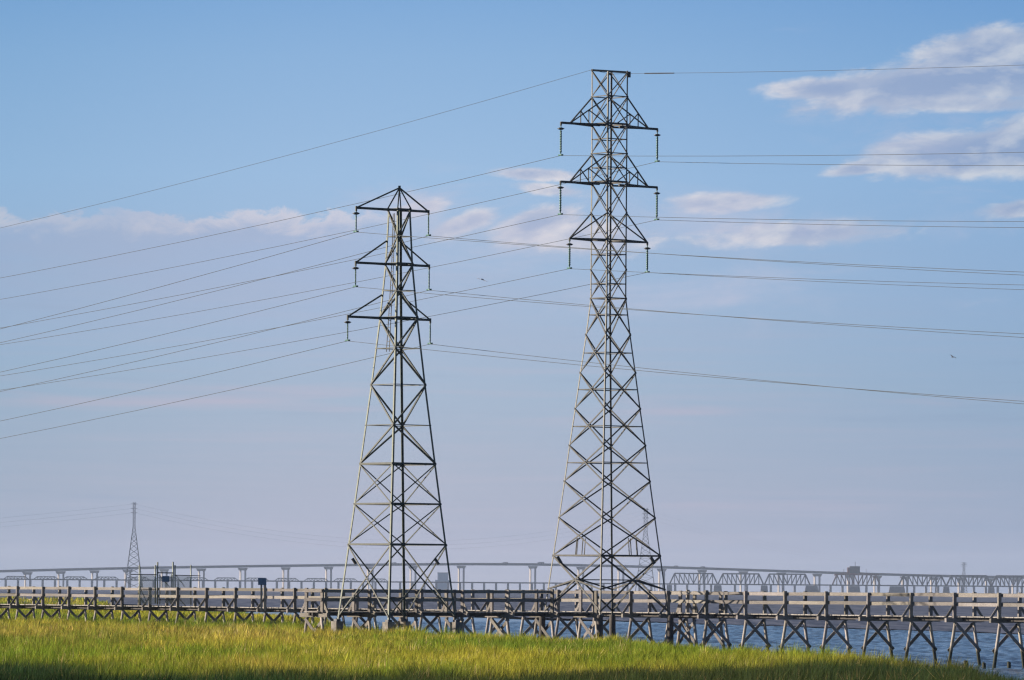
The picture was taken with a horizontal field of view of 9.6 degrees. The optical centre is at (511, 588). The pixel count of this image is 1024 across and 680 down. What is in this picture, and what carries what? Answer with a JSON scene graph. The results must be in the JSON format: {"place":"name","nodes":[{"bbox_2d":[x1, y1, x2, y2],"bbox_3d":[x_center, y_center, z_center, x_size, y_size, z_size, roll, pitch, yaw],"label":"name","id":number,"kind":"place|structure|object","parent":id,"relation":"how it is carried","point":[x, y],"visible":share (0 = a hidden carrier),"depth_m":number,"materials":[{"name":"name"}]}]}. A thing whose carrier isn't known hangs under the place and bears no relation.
{"place":"outdoors","nodes":[
{"label":"outdoors","id":0,"kind":"place"},
{"bbox_2d":[12,598,104,609],"bbox_3d":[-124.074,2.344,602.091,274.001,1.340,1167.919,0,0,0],"label":"marsh ground","id":1,"kind":"structure","parent":0,"point":[48,601],"depth_m":966.30,"materials":[{"name":"green plant"}]},
{"bbox_2d":[331,186,462,633],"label":"lattice pylon","id":2,"kind":"object","parent":1,"relation":"on","point":[337,623],"visible":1,"depth_m":288.06,"materials":[{"name":"grey metal"}]},
{"bbox_2d":[0,236,1015,342],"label":"power line","id":3,"kind":"object","parent":2,"relation":"hanging from","point":[506,242],"visible":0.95,"depth_m":285.35,"materials":[{"name":"metal"}]},
{"bbox_2d":[1,232,1016,328],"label":"power line","id":4,"kind":"object","parent":2,"relation":"hanging from","point":[515,244],"visible":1,"depth_m":277.11,"materials":[{"name":"metal"}]},
{"bbox_2d":[0,344,1021,438],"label":"power line","id":5,"kind":"object","parent":2,"relation":"hanging from","point":[517,354],"visible":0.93,"depth_m":284.04,"materials":[{"name":"metal"}]},
{"bbox_2d":[2,287,1021,371],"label":"power line","id":6,"kind":"object","parent":2,"relation":"hanging from","point":[521,301],"visible":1,"depth_m":276.76,"materials":[{"name":"metal"}]},
{"bbox_2d":[0,290,1023,391],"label":"power line","id":7,"kind":"object","parent":2,"relation":"hanging from","point":[513,298],"visible":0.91,"depth_m":284.54,"materials":[{"name":"metal"}]},
{"bbox_2d":[2,341,1023,420],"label":"power line","id":8,"kind":"object","parent":2,"relation":"hanging from","point":[521,359],"visible":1,"depth_m":275.95,"materials":[{"name":"metal"}]},
{"bbox_2d":[299,588,602,639],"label":"boardwalk","id":9,"kind":"structure","parent":1,"relation":"on","point":[461,614],"depth_m":297.37,"materials":[{"name":"grey wood"}]},
{"bbox_2d":[6,504,950,563],"bbox_3d":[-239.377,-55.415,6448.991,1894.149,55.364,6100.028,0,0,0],"label":"power line","id":10,"kind":"object","parent":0,"point":[443,540],"visible":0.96,"depth_m":5110.95,"materials":[{"name":"metal"}]},
{"bbox_2d":[0,596,1023,679],"bbox_3d":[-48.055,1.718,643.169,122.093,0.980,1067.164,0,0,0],"label":"marsh grass","id":11,"kind":"structure","parent":0,"point":[55,647],"depth_m":177.04,"materials":[{"name":"green plant"}]},
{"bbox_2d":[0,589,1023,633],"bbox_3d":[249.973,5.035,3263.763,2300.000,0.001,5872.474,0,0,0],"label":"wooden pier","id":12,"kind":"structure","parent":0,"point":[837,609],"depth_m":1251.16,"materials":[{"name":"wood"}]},
{"bbox_2d":[124,502,142,587],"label":"lattice pylon","id":13,"kind":"object","parent":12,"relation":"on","point":[135,512],"visible":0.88,"depth_m":4599.87,"materials":[{"name":"metal"}]},
{"bbox_2d":[6,513,956,566],"bbox_3d":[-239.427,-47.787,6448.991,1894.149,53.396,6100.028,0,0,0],"label":"power line","id":14,"kind":"object","parent":13,"relation":"hanging from","point":[459,548],"visible":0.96,"depth_m":5210.56,"materials":[{"name":"metal"}]},
{"bbox_2d":[635,508,654,590],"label":"lattice pylon","id":15,"kind":"object","parent":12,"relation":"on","point":[646,514],"visible":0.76,"depth_m":6197.99,"materials":[{"name":"metal"}]},
{"bbox_2d":[1,509,899,564],"bbox_3d":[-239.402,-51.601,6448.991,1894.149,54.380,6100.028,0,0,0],"label":"power line","id":16,"kind":"object","parent":15,"relation":"hanging from","point":[451,544],"visible":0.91,"depth_m":5135.49,"materials":[{"name":"metal"}]},
{"bbox_2d":[0,0,1023,592],"label":"sky","id":17,"kind":"structure","parent":0,"point":[101,101],"materials":[{"name":"blue"}]},
{"bbox_2d":[108,587,1015,621],"bbox_3d":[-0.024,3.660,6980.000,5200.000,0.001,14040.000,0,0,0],"label":"water","id":18,"kind":"structure","parent":0,"point":[480,618],"depth_m":738.08,"materials":[{"name":"blue liquid"}]},
{"bbox_2d":[435,572,448,589],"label":"building","id":19,"kind":"structure","parent":18,"relation":"on","point":[442,576],"depth_m":7593.25,"materials":[{"name":"grey"}]},
{"bbox_2d":[0,586,1023,667],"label":"boardwalk","id":20,"kind":"structure","parent":18,"relation":"in","point":[826,617],"depth_m":304.39,"materials":[{"name":"grey wood"}]},
{"bbox_2d":[131,562,200,605],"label":"security gate","id":21,"kind":"structure","parent":20,"relation":"attached to","point":[166,579],"depth_m":355.16,"materials":[{"name":"metal"}]},
{"bbox_2d":[258,578,265,610],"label":"notice board","id":22,"kind":"object","parent":20,"relation":"attached to","point":[261,581],"visible":1,"depth_m":342.34,"materials":[{"name":"blue wood"}]},
{"bbox_2d":[0,566,1023,593],"bbox_3d":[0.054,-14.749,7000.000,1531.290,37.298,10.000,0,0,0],"label":"railway bridge","id":23,"kind":"structure","parent":18,"relation":"in","point":[854,571],"depth_m":6997.00,"materials":[{"name":"metal"}]},
{"bbox_2d":[0,563,1023,593],"bbox_3d":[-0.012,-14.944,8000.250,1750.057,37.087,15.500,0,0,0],"label":"highway bridge","id":24,"kind":"structure","parent":18,"relation":"on","point":[62,571],"depth_m":7992.60,"materials":[{"name":"concrete"}]},
{"bbox_2d":[539,69,673,645],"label":"lattice pylon","id":25,"kind":"object","parent":18,"relation":"in","point":[612,556],"visible":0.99,"depth_m":301.70,"materials":[{"name":"metal"}]},
{"bbox_2d":[2,269,1013,375],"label":"power line","id":26,"kind":"object","parent":25,"relation":"hanging from","point":[528,277],"visible":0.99,"depth_m":301.99,"materials":[{"name":"metal"}]},
{"bbox_2d":[2,65,1014,227],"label":"power line","id":27,"kind":"object","parent":25,"relation":"attached to","point":[513,92],"visible":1,"depth_m":305.87,"materials":[{"name":"metal"}]},
{"bbox_2d":[2,152,1020,277],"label":"power line","id":28,"kind":"object","parent":25,"relation":"hanging from","point":[498,170],"visible":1,"depth_m":305.98,"materials":[{"name":"metal"}]},
{"bbox_2d":[0,162,1023,299],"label":"power line","id":29,"kind":"object","parent":25,"relation":"hanging from","point":[556,185],"visible":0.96,"depth_m":310.08,"materials":[{"name":"metal"}]},
{"bbox_2d":[0,220,1023,344],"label":"power line","id":30,"kind":"object","parent":25,"relation":"hanging from","point":[528,247],"visible":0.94,"depth_m":311.44,"materials":[{"name":"metal"}]},
{"bbox_2d":[2,214,1023,327],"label":"power line","id":31,"kind":"object","parent":25,"relation":"hanging from","point":[534,220],"visible":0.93,"depth_m":300.99,"materials":[{"name":"metal"}]},
{"bbox_2d":[3,273,1023,389],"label":"power line","id":32,"kind":"object","parent":25,"relation":"hanging from","point":[516,299],"visible":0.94,"depth_m":311.23,"materials":[{"name":"metal"}]},
{"bbox_2d":[676,591,724,648],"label":"boardwalk","id":33,"kind":"structure","parent":18,"relation":"in","point":[693,623],"depth_m":305.12,"materials":[{"name":"grey wood"}]},
{"bbox_2d":[960,564,966,592],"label":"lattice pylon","id":34,"kind":"object","parent":18,"relation":"on","point":[965,580],"visible":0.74,"depth_m":9499.80,"materials":[{"name":"metal"}]},
{"bbox_2d":[328,620,1023,679],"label":"water","id":35,"kind":"structure","parent":0,"point":[964,648],"depth_m":430.44,"materials":[{"name":"blue liquid"}]}
]}

